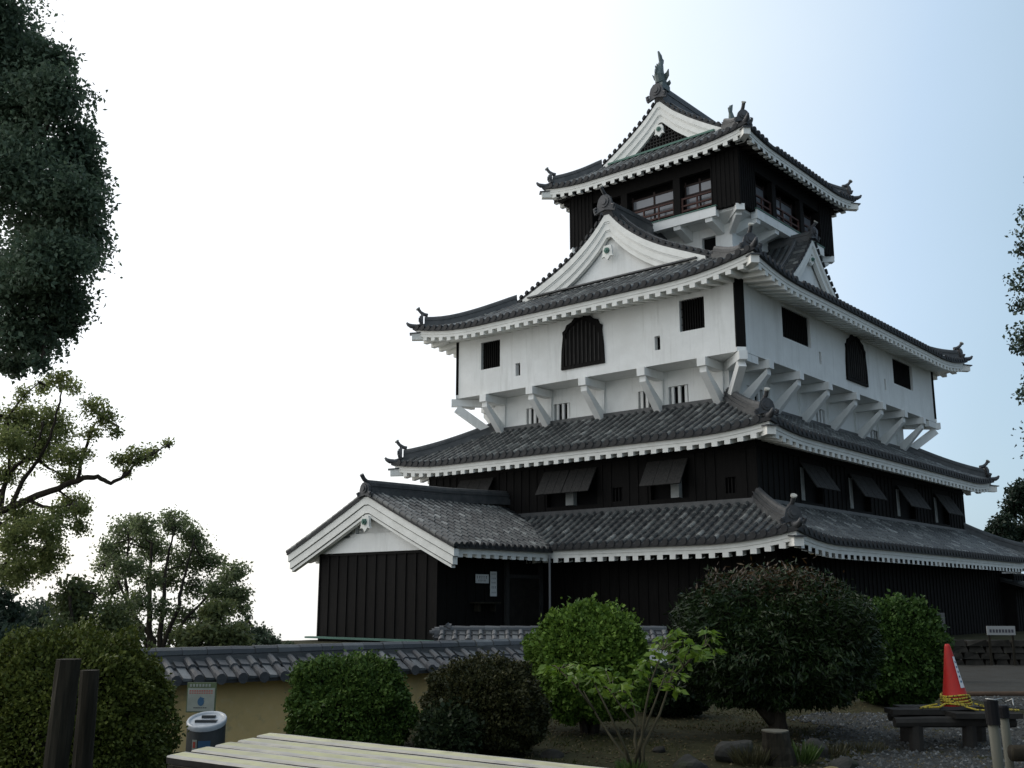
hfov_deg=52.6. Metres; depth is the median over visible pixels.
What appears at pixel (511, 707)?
clipped shrub
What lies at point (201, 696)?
notice sign
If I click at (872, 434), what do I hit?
window
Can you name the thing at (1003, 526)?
bushy tree
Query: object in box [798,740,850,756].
grass tuft
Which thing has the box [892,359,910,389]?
window
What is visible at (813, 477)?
shutter window
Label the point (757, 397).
window
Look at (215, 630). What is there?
bushy tree
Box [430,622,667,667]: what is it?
garden wall
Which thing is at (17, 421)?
branching tree
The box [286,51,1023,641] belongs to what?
castle keep
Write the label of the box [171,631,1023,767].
ground
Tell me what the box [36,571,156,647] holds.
bushy tree
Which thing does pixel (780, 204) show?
gallery window
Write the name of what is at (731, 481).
window
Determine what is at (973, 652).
stone wall
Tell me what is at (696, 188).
gallery window
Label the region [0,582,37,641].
bushy tree
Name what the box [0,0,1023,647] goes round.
sky
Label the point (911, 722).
plank bench
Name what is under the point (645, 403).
window
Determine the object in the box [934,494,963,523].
shutter window
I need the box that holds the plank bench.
[884,705,1023,751]
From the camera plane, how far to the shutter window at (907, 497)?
51.06 m
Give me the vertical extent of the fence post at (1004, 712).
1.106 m
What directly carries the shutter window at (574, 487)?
in the castle keep
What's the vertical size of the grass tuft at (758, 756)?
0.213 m
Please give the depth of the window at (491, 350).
50.86 m
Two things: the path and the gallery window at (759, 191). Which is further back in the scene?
the gallery window at (759, 191)
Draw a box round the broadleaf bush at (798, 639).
[663,553,892,733]
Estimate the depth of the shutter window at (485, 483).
48.56 m
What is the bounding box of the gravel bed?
[795,696,1023,767]
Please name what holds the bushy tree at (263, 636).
on the ground at (697, 744)
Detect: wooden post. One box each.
[43,658,81,767]
[72,669,99,767]
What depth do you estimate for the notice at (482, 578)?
40.56 m
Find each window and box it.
[457,477,493,489]
[483,340,499,369]
[529,409,539,423]
[535,467,596,506]
[557,403,569,419]
[561,315,604,370]
[615,487,622,501]
[632,189,672,220]
[639,458,688,499]
[640,391,650,407]
[671,385,688,403]
[681,297,704,330]
[684,178,710,209]
[704,237,715,250]
[727,477,736,492]
[747,386,759,400]
[755,182,764,210]
[767,193,792,226]
[781,307,807,346]
[795,211,811,231]
[800,462,839,502]
[815,410,822,422]
[845,335,868,386]
[849,473,886,511]
[870,430,876,438]
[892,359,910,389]
[896,485,931,518]
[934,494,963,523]
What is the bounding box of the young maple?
[536,627,726,767]
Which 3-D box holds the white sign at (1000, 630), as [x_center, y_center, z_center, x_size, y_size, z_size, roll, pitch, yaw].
[12.400,6.631,26.218,0.680,0.990,0.084,-2,-12,8]
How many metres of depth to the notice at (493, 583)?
41.00 m
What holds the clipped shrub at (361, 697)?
on the ground at (697, 744)
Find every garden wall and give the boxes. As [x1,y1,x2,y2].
[136,638,529,753]
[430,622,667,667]
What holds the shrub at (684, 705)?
on the ground at (697, 744)
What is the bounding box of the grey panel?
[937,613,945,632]
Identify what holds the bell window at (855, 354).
in the castle keep
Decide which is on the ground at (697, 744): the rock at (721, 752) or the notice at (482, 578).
the rock at (721, 752)
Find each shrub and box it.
[0,611,189,767]
[278,646,422,745]
[411,692,485,753]
[417,645,552,756]
[520,592,655,733]
[640,657,711,716]
[857,589,955,706]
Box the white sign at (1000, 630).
[986,626,1016,665]
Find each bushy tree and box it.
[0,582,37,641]
[19,595,56,639]
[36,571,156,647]
[165,594,255,647]
[230,613,294,644]
[983,469,1023,572]
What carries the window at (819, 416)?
in the castle keep
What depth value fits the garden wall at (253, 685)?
13.71 m
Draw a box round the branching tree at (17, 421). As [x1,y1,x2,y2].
[0,366,174,594]
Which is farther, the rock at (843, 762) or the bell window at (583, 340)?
the bell window at (583, 340)
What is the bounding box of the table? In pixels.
[166,733,602,767]
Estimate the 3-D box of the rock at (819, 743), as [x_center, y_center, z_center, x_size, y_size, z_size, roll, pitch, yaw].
[3.144,3.839,10.867,0.287,0.240,0.319,5,-13,-22]
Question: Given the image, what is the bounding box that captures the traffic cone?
[938,644,975,710]
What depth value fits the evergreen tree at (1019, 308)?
27.87 m
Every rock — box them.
[540,749,563,758]
[652,746,665,752]
[672,754,707,767]
[714,740,752,762]
[800,738,829,758]
[828,757,858,767]
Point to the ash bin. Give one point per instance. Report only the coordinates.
(207, 728)
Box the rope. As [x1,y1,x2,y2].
[919,692,1018,710]
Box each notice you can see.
[476,574,488,582]
[490,571,496,595]
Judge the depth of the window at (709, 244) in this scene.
52.21 m
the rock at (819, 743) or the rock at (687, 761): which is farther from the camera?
the rock at (819, 743)
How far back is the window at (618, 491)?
43.71 m
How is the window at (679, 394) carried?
in the castle keep
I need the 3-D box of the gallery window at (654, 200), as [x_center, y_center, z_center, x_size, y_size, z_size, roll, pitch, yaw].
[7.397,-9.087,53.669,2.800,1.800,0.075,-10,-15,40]
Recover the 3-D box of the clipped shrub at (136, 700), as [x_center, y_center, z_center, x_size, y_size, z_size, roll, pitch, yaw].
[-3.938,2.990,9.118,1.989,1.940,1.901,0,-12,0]
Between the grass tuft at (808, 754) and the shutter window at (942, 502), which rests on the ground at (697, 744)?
the grass tuft at (808, 754)
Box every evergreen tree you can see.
[0,0,122,384]
[1002,176,1023,458]
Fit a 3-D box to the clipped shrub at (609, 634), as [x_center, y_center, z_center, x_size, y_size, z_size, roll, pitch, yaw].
[0.935,3.518,12.921,1.791,1.826,1.662,0,-12,0]
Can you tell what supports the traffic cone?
on the plank bench
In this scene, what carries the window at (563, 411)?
in the castle keep
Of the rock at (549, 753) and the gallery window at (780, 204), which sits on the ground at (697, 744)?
the rock at (549, 753)
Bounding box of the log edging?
[967,691,1023,695]
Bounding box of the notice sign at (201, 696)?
[186,682,216,712]
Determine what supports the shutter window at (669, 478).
in the castle keep
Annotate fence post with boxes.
[983,698,1013,767]
[999,705,1014,767]
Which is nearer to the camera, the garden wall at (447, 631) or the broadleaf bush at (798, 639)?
the broadleaf bush at (798, 639)
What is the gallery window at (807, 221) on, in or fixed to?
in the castle keep
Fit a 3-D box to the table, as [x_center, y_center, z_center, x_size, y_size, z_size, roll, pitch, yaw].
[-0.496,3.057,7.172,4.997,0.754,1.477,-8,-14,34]
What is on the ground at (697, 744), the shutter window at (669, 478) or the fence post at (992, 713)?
the fence post at (992, 713)
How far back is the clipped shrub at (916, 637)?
15.87 m
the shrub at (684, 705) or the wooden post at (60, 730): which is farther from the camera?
the shrub at (684, 705)
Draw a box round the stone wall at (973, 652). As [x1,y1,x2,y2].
[951,639,1023,664]
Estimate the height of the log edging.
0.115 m
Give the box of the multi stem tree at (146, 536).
[86,504,255,647]
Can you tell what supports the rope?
on the plank bench
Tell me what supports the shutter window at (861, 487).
in the castle keep
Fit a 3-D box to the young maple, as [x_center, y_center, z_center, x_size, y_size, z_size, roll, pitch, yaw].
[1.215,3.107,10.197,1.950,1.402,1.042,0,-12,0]
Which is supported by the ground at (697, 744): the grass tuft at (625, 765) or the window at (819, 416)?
the grass tuft at (625, 765)
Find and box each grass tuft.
[614,757,648,767]
[726,742,779,766]
[791,739,825,764]
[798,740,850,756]
[837,739,887,752]
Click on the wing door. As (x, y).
(524, 593)
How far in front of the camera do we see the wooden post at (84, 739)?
6.18 m
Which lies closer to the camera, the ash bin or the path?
the ash bin
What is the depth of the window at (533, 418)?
50.42 m
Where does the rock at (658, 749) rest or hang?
on the ground at (697, 744)
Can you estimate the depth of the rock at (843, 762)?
10.16 m
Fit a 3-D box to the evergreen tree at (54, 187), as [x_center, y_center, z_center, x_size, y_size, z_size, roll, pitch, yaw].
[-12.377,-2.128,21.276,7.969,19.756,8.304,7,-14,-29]
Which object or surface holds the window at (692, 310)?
in the castle keep
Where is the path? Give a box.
[957,659,1023,691]
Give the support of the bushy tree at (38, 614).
on the ground at (697, 744)
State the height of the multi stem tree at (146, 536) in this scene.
5.937 m
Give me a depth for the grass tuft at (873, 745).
11.39 m
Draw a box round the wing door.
[509,578,538,625]
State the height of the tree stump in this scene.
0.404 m
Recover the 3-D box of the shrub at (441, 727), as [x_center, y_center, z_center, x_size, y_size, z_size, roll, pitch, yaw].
[-0.640,3.532,10.584,0.794,0.732,0.765,0,-12,0]
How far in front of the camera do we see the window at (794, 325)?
46.08 m
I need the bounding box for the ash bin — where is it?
[185,711,226,751]
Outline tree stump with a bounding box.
[761,729,797,766]

